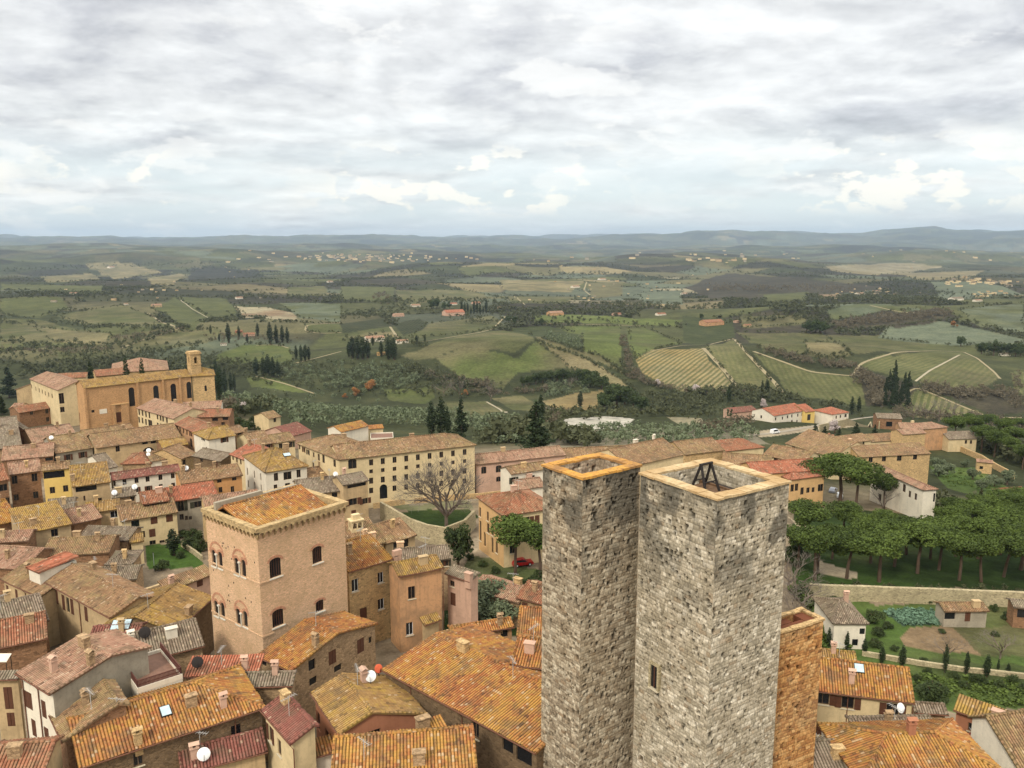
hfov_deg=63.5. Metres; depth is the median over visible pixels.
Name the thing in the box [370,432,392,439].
annex
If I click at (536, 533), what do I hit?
umbrella pine
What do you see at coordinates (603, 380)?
evergreen tree
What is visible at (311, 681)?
window
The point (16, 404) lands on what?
house
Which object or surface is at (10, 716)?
window
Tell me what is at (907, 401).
conifer
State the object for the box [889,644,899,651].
shrub
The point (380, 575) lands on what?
window
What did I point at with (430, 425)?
cypress
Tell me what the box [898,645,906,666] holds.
cypress
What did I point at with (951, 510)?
umbrella pine
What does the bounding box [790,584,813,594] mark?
shrub
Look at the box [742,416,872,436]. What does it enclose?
valley road
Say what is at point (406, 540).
window
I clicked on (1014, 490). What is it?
umbrella pine
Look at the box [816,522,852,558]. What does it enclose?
umbrella pine
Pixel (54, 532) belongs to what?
window
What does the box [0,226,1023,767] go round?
terrain
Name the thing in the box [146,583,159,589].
garden wall
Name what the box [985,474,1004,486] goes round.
olive tree
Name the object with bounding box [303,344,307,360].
cypress
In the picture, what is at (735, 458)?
house
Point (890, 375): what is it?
conifer
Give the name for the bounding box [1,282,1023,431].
bare woodland
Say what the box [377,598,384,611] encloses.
window
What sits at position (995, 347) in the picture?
evergreen tree
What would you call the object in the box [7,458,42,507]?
town house
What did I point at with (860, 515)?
umbrella pine
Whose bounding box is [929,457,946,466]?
olive tree
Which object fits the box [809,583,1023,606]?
retaining wall
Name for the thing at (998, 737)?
house
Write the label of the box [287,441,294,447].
window
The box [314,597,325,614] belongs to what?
window
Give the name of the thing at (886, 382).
conifer
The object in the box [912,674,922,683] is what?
shrub
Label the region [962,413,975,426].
umbrella pine
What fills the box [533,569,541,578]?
shrub
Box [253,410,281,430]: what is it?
farmhouse
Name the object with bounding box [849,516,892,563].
umbrella pine
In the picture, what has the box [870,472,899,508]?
umbrella pine
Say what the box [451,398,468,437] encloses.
conifer
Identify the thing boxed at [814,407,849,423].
house
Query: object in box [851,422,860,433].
conifer
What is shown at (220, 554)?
window
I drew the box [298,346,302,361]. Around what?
cypress
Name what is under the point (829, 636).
cypress
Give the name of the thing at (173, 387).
window
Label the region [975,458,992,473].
shed
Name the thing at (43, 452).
house
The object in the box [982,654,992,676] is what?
cypress
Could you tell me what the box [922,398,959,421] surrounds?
bare tree
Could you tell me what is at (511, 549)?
window
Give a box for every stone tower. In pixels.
[541,452,641,767]
[632,458,791,767]
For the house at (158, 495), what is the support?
on the terrain
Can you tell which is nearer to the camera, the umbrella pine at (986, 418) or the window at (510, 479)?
the window at (510, 479)
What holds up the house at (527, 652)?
on the terrain
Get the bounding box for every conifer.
[0,367,17,397]
[0,396,8,414]
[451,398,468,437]
[515,400,555,448]
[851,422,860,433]
[881,388,887,404]
[883,377,888,391]
[887,391,894,407]
[888,369,892,385]
[888,372,894,390]
[892,360,899,379]
[892,371,899,389]
[892,385,898,404]
[893,381,899,398]
[897,385,903,403]
[903,373,906,389]
[904,381,910,395]
[904,387,912,406]
[906,371,912,386]
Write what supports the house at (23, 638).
on the terrain
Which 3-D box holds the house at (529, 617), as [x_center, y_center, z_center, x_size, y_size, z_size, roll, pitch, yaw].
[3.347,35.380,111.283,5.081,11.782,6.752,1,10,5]
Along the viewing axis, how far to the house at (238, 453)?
210.52 m
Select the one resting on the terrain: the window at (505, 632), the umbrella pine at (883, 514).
the umbrella pine at (883, 514)
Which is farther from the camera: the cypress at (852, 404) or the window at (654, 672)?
the cypress at (852, 404)
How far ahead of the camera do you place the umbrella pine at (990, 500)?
208.68 m
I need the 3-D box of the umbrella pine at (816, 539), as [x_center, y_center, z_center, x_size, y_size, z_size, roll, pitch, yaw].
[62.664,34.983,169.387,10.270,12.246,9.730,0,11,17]
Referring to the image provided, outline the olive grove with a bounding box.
[222,330,760,444]
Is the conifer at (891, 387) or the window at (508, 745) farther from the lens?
the conifer at (891, 387)
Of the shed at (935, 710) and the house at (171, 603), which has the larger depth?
the house at (171, 603)
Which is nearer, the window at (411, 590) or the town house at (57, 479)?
the window at (411, 590)
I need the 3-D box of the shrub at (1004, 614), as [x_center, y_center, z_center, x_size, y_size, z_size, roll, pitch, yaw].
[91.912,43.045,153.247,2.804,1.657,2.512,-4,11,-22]
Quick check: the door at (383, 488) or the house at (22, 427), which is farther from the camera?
the house at (22, 427)
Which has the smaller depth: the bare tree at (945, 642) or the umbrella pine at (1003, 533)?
the bare tree at (945, 642)
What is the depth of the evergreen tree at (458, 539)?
155.68 m
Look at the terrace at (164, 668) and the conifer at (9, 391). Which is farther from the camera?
the conifer at (9, 391)
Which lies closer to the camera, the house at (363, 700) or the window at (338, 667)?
the house at (363, 700)
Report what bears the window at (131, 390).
in the church
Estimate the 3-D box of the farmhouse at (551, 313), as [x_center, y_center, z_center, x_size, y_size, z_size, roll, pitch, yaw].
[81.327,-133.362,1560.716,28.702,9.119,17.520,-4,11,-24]
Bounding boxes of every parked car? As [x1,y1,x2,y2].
[512,557,533,567]
[829,487,836,492]
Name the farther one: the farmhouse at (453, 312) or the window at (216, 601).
the farmhouse at (453, 312)
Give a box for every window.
[0,484,7,490]
[3,687,13,708]
[7,713,15,725]
[11,476,17,483]
[13,494,18,500]
[24,690,28,707]
[27,691,32,709]
[31,473,37,481]
[31,718,36,736]
[33,491,38,497]
[41,700,46,718]
[43,470,64,478]
[44,727,48,736]
[50,487,54,493]
[51,528,58,536]
[58,393,63,403]
[61,594,65,610]
[63,485,68,491]
[64,454,72,459]
[70,599,73,614]
[75,485,96,491]
[78,451,86,457]
[84,606,87,621]
[110,511,117,517]
[128,387,134,405]
[131,520,138,525]
[133,754,144,767]
[145,485,151,490]
[149,529,155,536]
[150,517,157,523]
[153,385,158,398]
[166,514,172,521]
[170,384,176,400]
[175,500,187,511]
[186,382,191,397]
[190,501,201,508]
[197,579,202,586]
[210,547,216,568]
[212,598,218,618]
[216,549,223,570]
[219,600,225,620]
[221,437,228,442]
[231,723,240,734]
[232,555,238,576]
[234,606,240,626]
[239,557,246,579]
[241,608,248,629]
[266,722,273,745]
[267,555,283,580]
[270,606,285,629]
[274,473,277,480]
[277,740,281,759]
[283,471,291,479]
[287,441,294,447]
[308,659,314,670]
[309,676,315,684]
[310,543,323,565]
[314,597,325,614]
[329,649,335,665]
[334,663,340,671]
[346,497,361,505]
[347,482,365,488]
[348,459,356,468]
[351,578,359,593]
[357,637,363,653]
[360,497,370,504]
[377,572,384,584]
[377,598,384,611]
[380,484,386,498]
[393,539,407,549]
[405,622,413,636]
[408,586,415,600]
[441,558,450,566]
[451,592,455,605]
[473,722,479,741]
[481,467,485,473]
[496,465,501,472]
[501,630,507,636]
[504,738,512,753]
[509,477,517,483]
[509,546,514,554]
[517,746,531,765]
[535,515,539,522]
[648,660,661,692]
[816,724,821,734]
[818,484,822,490]
[818,693,836,706]
[834,696,860,710]
[852,639,857,644]
[879,702,906,714]
[944,613,954,618]
[964,612,970,620]
[966,723,971,731]
[1017,609,1023,616]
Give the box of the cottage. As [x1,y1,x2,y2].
[811,590,869,648]
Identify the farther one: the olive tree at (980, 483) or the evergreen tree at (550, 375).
the evergreen tree at (550, 375)
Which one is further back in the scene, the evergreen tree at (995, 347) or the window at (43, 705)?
the evergreen tree at (995, 347)
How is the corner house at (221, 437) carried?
on the terrain
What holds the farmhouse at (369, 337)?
on the terrain
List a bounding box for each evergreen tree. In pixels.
[427,300,435,308]
[434,299,439,305]
[443,522,473,564]
[519,375,526,385]
[525,375,533,384]
[531,372,541,383]
[538,371,548,382]
[547,369,553,381]
[552,370,562,380]
[557,369,566,381]
[565,370,574,381]
[574,369,582,379]
[578,368,591,380]
[581,373,595,387]
[589,370,599,385]
[593,375,608,388]
[597,384,616,401]
[597,393,612,406]
[606,383,631,407]
[620,385,632,404]
[628,390,640,405]
[633,396,650,409]
[801,320,810,330]
[806,321,816,333]
[811,319,821,332]
[816,321,827,333]
[956,336,966,345]
[975,342,985,353]
[982,342,993,351]
[986,339,1000,355]
[998,343,1006,352]
[1004,343,1015,353]
[1010,342,1022,356]
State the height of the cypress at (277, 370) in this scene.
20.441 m
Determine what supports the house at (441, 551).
on the terrain
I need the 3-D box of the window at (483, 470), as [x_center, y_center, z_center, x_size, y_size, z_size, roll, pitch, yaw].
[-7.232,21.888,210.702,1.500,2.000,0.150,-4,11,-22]
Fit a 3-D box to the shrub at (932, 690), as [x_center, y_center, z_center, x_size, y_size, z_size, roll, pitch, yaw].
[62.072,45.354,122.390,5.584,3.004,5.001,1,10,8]
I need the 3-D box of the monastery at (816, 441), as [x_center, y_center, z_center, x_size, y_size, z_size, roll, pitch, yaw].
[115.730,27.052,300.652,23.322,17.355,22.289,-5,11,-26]
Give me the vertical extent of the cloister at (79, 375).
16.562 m
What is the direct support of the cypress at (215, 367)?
on the terrain
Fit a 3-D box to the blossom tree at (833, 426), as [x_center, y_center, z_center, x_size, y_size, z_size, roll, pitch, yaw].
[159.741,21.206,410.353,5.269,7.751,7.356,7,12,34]
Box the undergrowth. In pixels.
[788,469,1023,706]
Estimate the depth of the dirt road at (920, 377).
867.56 m
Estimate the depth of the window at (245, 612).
107.02 m
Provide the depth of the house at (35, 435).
247.13 m
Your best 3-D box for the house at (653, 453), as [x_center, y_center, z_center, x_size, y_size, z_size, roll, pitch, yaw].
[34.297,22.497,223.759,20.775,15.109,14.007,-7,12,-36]
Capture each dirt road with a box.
[122,313,178,347]
[256,376,312,392]
[397,316,505,344]
[702,348,736,385]
[733,339,783,391]
[752,351,952,375]
[904,388,1021,417]
[915,355,959,380]
[964,352,1000,378]
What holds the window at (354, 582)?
in the town house at (368, 556)
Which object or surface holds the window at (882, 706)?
in the town house at (848, 687)
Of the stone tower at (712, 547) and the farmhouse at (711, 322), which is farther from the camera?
the farmhouse at (711, 322)
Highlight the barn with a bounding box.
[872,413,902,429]
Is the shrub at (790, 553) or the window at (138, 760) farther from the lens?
the shrub at (790, 553)
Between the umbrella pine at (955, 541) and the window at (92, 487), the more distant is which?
the window at (92, 487)
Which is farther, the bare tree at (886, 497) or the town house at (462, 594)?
the bare tree at (886, 497)
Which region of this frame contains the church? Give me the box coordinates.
[75,350,215,429]
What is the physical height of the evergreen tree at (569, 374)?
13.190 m
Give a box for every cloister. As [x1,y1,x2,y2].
[58,372,87,379]
[93,368,123,377]
[112,357,168,374]
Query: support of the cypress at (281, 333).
on the terrain
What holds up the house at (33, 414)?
on the terrain
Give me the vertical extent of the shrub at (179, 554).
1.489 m
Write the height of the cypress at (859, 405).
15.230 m
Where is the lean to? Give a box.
[315,733,332,767]
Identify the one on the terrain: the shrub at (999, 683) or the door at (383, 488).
the shrub at (999, 683)
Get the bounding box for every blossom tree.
[760,398,767,407]
[829,419,840,433]
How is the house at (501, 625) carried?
on the terrain
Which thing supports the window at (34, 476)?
in the town house at (25, 482)
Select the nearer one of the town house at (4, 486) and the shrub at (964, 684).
the shrub at (964, 684)
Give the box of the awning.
[0,653,12,669]
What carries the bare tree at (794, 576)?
on the terrain
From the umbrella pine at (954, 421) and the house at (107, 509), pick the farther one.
the umbrella pine at (954, 421)
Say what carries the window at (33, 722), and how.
in the tall house at (55, 681)
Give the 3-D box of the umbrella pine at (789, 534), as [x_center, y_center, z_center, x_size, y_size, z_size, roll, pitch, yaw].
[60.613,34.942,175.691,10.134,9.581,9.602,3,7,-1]
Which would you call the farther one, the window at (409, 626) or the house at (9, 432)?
the house at (9, 432)
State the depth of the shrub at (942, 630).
146.47 m
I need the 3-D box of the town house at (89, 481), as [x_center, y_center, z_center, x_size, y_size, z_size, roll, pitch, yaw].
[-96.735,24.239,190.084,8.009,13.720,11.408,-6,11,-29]
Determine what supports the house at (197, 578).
on the terrain
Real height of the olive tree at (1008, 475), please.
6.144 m
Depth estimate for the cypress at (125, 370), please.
351.75 m
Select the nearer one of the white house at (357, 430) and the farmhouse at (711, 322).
the white house at (357, 430)
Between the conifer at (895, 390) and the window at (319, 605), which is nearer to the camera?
the window at (319, 605)
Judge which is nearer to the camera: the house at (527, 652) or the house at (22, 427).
the house at (527, 652)
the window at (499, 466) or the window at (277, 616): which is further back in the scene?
the window at (499, 466)
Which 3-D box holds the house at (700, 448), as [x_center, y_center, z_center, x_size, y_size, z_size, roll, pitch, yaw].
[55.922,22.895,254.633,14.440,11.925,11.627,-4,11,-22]
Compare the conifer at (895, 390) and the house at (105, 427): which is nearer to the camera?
the house at (105, 427)
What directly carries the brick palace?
on the terrain
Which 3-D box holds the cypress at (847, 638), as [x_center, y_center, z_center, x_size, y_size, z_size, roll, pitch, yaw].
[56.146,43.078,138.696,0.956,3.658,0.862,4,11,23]
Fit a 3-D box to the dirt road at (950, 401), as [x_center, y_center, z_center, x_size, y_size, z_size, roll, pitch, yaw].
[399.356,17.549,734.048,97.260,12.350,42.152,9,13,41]
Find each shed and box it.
[419,612,441,640]
[723,405,754,418]
[911,701,948,718]
[933,599,989,627]
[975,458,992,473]
[1006,597,1023,627]
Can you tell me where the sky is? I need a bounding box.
[0,0,1023,236]
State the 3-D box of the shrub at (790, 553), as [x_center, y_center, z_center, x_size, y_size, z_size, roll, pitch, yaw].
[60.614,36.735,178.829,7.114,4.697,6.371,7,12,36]
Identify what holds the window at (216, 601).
in the brick palace
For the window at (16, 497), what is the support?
in the town house at (25, 482)
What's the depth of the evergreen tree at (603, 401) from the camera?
697.98 m
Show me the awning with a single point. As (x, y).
(4, 657)
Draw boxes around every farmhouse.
[151,304,161,306]
[243,332,254,336]
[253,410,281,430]
[364,335,384,341]
[392,313,403,316]
[395,339,408,343]
[442,309,464,315]
[546,311,563,315]
[699,319,723,325]
[948,297,963,300]
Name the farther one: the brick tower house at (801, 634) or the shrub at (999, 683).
the shrub at (999, 683)
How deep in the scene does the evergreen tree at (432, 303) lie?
1723.60 m
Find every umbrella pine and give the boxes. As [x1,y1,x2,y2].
[489,512,541,574]
[515,523,542,573]
[786,524,814,567]
[788,498,832,526]
[793,524,844,580]
[793,533,839,573]
[798,457,836,478]
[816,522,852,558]
[817,452,869,504]
[824,500,863,526]
[833,530,882,578]
[834,459,885,503]
[846,511,878,524]
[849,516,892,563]
[854,527,908,582]
[868,508,898,520]
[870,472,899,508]
[875,519,920,566]
[890,516,921,554]
[892,518,949,573]
[917,515,958,558]
[931,505,971,517]
[935,522,964,570]
[938,513,980,556]
[939,496,959,506]
[941,415,966,430]
[941,530,989,580]
[953,498,989,518]
[961,516,1001,558]
[961,532,1006,582]
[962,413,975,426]
[965,416,984,434]
[965,493,982,499]
[969,424,995,451]
[973,494,1010,533]
[976,414,997,424]
[981,505,1023,554]
[983,429,1009,456]
[983,526,1023,576]
[985,488,1011,495]
[993,417,1015,428]
[995,503,1023,516]
[996,435,1021,460]
[998,493,1023,506]
[998,519,1023,570]
[1000,426,1023,437]
[1004,534,1023,557]
[1005,486,1023,494]
[1012,418,1023,428]
[1013,443,1023,468]
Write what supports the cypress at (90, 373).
on the terrain
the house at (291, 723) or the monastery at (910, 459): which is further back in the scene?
the monastery at (910, 459)
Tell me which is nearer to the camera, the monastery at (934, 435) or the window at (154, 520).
the window at (154, 520)
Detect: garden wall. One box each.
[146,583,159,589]
[181,542,202,560]
[373,490,500,508]
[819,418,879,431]
[862,650,1023,678]
[960,446,1014,478]
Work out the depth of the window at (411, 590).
120.65 m
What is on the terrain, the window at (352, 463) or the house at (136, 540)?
the house at (136, 540)
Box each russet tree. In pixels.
[352,387,359,395]
[364,379,375,390]
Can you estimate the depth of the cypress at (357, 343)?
956.63 m
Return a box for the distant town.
[50,249,1023,307]
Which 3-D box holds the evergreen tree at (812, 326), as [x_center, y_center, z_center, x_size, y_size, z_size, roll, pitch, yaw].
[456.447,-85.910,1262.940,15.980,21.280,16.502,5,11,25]
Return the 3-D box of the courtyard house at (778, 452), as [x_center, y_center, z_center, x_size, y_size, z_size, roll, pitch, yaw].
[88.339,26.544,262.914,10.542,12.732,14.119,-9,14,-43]
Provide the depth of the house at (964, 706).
94.01 m
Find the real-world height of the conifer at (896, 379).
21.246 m
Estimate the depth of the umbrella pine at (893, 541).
168.21 m
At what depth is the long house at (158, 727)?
84.14 m
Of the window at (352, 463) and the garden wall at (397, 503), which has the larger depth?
the garden wall at (397, 503)
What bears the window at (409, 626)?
in the town house at (415, 588)
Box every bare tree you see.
[391,450,489,526]
[429,379,453,395]
[445,380,463,392]
[479,386,500,400]
[782,587,813,610]
[783,557,828,593]
[784,547,823,587]
[784,572,837,606]
[866,487,900,509]
[904,404,925,417]
[917,399,939,417]
[921,634,970,656]
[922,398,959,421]
[943,397,972,414]
[971,629,1023,658]
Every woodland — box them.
[0,255,1023,351]
[0,260,1023,590]
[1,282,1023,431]
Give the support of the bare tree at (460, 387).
on the terrain
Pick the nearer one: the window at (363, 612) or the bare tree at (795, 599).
the window at (363, 612)
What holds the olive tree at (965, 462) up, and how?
on the terrain
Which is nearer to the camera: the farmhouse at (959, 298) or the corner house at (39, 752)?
the corner house at (39, 752)
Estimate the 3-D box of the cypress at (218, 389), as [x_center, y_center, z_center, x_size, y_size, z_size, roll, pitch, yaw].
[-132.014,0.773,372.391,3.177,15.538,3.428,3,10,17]
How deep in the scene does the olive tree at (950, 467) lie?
316.93 m
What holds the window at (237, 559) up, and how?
in the brick palace
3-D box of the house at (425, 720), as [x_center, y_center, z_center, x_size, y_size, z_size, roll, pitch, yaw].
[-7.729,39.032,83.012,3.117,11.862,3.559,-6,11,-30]
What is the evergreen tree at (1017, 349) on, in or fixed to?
on the terrain
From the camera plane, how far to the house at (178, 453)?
220.64 m
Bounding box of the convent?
[296,433,476,507]
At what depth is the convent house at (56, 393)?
305.77 m
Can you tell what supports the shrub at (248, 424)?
on the terrain
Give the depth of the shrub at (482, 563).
157.37 m
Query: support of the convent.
on the terrain
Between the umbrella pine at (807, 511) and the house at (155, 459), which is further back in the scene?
the house at (155, 459)
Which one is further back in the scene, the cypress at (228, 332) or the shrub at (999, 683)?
the cypress at (228, 332)
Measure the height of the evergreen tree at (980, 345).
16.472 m
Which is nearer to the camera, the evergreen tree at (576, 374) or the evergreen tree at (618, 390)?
the evergreen tree at (618, 390)
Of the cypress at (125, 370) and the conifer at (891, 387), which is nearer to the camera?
the cypress at (125, 370)
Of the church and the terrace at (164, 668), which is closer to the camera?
the terrace at (164, 668)
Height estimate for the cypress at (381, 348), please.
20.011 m
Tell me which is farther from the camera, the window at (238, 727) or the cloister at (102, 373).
the cloister at (102, 373)
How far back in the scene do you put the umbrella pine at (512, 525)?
150.06 m
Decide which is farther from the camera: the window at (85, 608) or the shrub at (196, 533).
the shrub at (196, 533)
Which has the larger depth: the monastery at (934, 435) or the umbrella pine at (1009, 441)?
the monastery at (934, 435)
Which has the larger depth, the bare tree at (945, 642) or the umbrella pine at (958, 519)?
the umbrella pine at (958, 519)
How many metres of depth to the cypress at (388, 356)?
944.14 m
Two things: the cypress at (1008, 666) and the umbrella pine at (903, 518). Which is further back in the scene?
the umbrella pine at (903, 518)
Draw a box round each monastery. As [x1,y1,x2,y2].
[785,429,864,479]
[828,433,871,444]
[851,442,930,483]
[864,432,890,443]
[869,465,938,517]
[890,428,925,445]
[895,422,919,428]
[911,420,947,450]
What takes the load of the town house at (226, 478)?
on the terrain
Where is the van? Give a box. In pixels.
[770,429,779,433]
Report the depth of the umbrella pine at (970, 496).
226.68 m
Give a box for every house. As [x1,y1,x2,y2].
[0,415,21,462]
[0,463,10,505]
[0,494,11,529]
[0,521,36,546]
[0,544,54,593]
[0,551,78,646]
[0,589,49,652]
[0,610,47,687]
[0,670,25,739]
[0,734,64,767]
[1,442,54,481]
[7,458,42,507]
[8,500,72,546]
[9,402,50,426]
[10,403,27,407]
[14,628,151,737]
[15,384,32,403]
[17,420,28,443]
[22,421,74,443]
[30,371,79,425]
[41,456,72,501]
[43,429,93,464]
[44,560,153,643]
[45,530,120,565]
[47,496,77,508]
[48,678,130,767]
[63,501,102,535]
[66,663,265,767]
[69,461,110,505]
[79,423,133,435]
[81,518,142,549]
[85,495,119,525]
[87,423,181,466]
[87,452,118,490]
[90,617,147,633]
[93,556,143,586]
[103,548,143,565]
[104,582,213,655]
[110,460,180,501]
[111,482,136,504]
[115,495,178,545]
[120,448,151,469]
[125,617,204,681]
[129,532,143,563]
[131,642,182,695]
[136,398,205,426]
[138,486,169,535]
[144,448,166,466]
[152,443,195,469]
[155,436,188,448]
[157,564,210,594]
[164,480,217,530]
[174,416,216,450]
[174,461,242,493]
[178,726,267,767]
[182,400,222,408]
[183,645,264,680]
[191,424,235,451]
[191,447,230,468]
[196,407,233,425]
[200,489,257,541]
[229,424,243,449]
[229,439,268,490]
[236,427,273,448]
[245,659,296,761]
[259,610,377,719]
[260,688,319,767]
[264,422,311,448]
[268,431,295,456]
[293,469,339,498]
[307,460,327,477]
[309,663,427,736]
[328,420,368,440]
[331,467,370,520]
[331,723,477,767]
[345,513,385,546]
[346,527,401,642]
[368,424,383,439]
[374,517,416,561]
[381,622,545,767]
[386,544,444,652]
[394,537,450,610]
[414,713,446,728]
[444,564,480,628]
[447,612,514,639]
[475,445,565,492]
[476,479,542,567]
[478,572,523,627]
[499,460,544,491]
[509,623,541,669]
[512,473,542,496]
[515,580,541,605]
[516,605,541,637]
[562,445,624,458]
[593,434,684,477]
[669,437,724,462]
[715,438,764,453]
[722,452,771,465]
[740,458,821,477]
[763,444,819,459]
[772,607,824,767]
[781,471,824,503]
[795,404,814,422]
[813,735,845,767]
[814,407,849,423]
[815,656,914,736]
[816,717,1001,767]
[821,640,856,659]
[844,703,931,721]
[942,431,977,451]
[953,694,1009,732]
[967,708,1023,767]
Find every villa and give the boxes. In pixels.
[242,443,308,491]
[751,403,801,422]
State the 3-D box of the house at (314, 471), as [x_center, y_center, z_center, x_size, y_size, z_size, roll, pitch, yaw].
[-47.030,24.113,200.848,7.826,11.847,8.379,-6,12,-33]
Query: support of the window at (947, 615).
in the shed at (973, 613)
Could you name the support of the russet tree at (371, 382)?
on the terrain
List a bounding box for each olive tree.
[478,578,503,604]
[478,598,496,620]
[486,580,506,599]
[489,598,518,618]
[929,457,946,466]
[930,463,948,475]
[943,463,955,474]
[959,459,969,467]
[966,468,980,479]
[974,478,991,490]
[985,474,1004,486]
[1000,469,1017,484]
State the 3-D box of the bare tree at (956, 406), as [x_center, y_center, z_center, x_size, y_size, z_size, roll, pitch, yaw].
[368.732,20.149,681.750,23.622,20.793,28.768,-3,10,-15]
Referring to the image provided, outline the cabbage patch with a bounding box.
[883,606,940,625]
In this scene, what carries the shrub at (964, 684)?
on the terrain
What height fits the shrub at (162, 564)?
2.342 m
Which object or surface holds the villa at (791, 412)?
on the terrain
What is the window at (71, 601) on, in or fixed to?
in the town house at (89, 594)
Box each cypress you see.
[85,359,93,378]
[122,355,129,374]
[138,358,144,373]
[164,528,180,555]
[212,360,217,393]
[215,370,222,399]
[216,364,223,395]
[221,368,227,393]
[225,323,230,342]
[228,372,233,392]
[233,374,235,390]
[252,357,258,375]
[255,323,259,335]
[259,356,265,375]
[263,354,270,375]
[266,322,272,344]
[270,356,275,376]
[273,324,278,342]
[275,360,280,376]
[279,325,284,341]
[285,327,289,342]
[294,346,297,357]
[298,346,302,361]
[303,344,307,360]
[306,347,310,359]
[346,341,350,356]
[348,336,354,358]
[353,337,359,359]
[357,336,365,358]
[364,338,370,358]
[379,340,383,356]
[384,339,390,358]
[390,337,397,359]
[425,401,436,433]
[434,396,446,432]
[444,406,451,432]
[538,395,545,415]
[577,391,583,406]
[727,385,731,404]
[764,379,768,389]
[826,627,831,646]
[844,631,849,649]
[849,397,855,414]
[856,396,861,411]
[861,638,867,650]
[878,647,885,662]
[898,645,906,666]
[942,644,949,672]
[964,651,970,673]
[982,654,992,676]
[1005,663,1010,670]
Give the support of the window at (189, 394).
in the church
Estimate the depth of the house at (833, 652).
114.93 m
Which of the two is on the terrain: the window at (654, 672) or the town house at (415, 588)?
the town house at (415, 588)
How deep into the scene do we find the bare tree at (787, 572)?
163.51 m
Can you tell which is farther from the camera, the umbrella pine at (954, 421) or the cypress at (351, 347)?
the cypress at (351, 347)
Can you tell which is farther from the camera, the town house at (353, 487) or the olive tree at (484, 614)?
the town house at (353, 487)
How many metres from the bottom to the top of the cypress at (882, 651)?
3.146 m
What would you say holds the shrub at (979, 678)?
on the terrain
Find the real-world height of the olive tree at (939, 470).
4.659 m
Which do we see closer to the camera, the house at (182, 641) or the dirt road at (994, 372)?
the house at (182, 641)
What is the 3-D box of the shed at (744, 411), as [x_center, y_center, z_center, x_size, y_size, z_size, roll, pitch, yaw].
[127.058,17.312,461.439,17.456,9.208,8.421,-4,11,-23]
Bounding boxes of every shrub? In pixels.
[153,559,169,570]
[175,551,185,557]
[178,529,187,537]
[180,536,196,548]
[185,528,203,539]
[192,538,207,551]
[234,417,244,424]
[240,420,255,429]
[465,553,474,559]
[478,559,488,566]
[491,566,500,573]
[524,574,541,583]
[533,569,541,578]
[785,545,809,564]
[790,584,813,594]
[864,608,886,623]
[867,637,882,648]
[871,626,885,636]
[881,621,893,628]
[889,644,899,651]
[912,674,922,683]
[914,679,950,703]
[922,667,933,673]
[938,628,945,633]
[947,671,960,679]
[958,680,970,688]
[969,673,988,685]
[989,604,998,611]
[990,630,1000,636]
[993,679,1006,688]
[1000,611,1006,619]
[1005,674,1020,681]
[1015,682,1023,688]
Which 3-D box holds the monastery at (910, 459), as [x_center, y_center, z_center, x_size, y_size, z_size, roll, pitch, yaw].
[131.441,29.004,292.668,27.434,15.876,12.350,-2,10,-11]
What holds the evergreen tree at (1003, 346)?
on the terrain
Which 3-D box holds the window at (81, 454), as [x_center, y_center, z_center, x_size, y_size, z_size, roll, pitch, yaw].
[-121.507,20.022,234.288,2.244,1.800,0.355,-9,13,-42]
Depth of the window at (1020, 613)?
149.50 m
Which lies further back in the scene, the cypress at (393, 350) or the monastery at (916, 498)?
the cypress at (393, 350)
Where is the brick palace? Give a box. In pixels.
[201,484,348,654]
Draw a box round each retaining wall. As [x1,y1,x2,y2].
[380,502,475,544]
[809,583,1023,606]
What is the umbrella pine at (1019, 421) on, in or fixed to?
on the terrain
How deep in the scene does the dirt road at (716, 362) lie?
890.21 m
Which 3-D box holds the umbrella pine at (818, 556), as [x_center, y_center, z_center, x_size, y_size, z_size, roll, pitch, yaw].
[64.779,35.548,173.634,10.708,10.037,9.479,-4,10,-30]
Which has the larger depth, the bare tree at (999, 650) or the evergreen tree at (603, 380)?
the evergreen tree at (603, 380)
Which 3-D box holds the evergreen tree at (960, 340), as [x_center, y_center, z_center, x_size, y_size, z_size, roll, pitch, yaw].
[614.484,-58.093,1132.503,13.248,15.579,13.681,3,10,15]
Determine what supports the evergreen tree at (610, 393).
on the terrain
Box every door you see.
[116,412,121,421]
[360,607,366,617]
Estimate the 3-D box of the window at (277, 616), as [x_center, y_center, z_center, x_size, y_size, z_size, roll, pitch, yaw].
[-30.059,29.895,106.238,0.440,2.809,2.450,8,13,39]
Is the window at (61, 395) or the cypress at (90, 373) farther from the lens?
the cypress at (90, 373)
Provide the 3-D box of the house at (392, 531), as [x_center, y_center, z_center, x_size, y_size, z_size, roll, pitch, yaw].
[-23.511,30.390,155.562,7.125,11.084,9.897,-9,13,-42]
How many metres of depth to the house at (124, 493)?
182.73 m
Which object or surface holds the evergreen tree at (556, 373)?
on the terrain
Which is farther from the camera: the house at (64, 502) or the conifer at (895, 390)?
the conifer at (895, 390)
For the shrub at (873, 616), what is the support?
on the terrain
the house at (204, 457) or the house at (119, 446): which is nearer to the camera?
the house at (204, 457)
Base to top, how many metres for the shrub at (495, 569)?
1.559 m
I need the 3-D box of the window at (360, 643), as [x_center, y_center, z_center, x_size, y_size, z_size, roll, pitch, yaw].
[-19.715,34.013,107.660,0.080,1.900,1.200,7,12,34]
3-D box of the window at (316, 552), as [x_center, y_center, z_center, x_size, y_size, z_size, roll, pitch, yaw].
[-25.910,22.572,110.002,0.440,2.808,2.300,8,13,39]
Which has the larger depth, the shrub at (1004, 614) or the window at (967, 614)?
the shrub at (1004, 614)
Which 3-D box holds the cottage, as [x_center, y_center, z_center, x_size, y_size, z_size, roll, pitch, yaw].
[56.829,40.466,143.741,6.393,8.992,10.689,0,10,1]

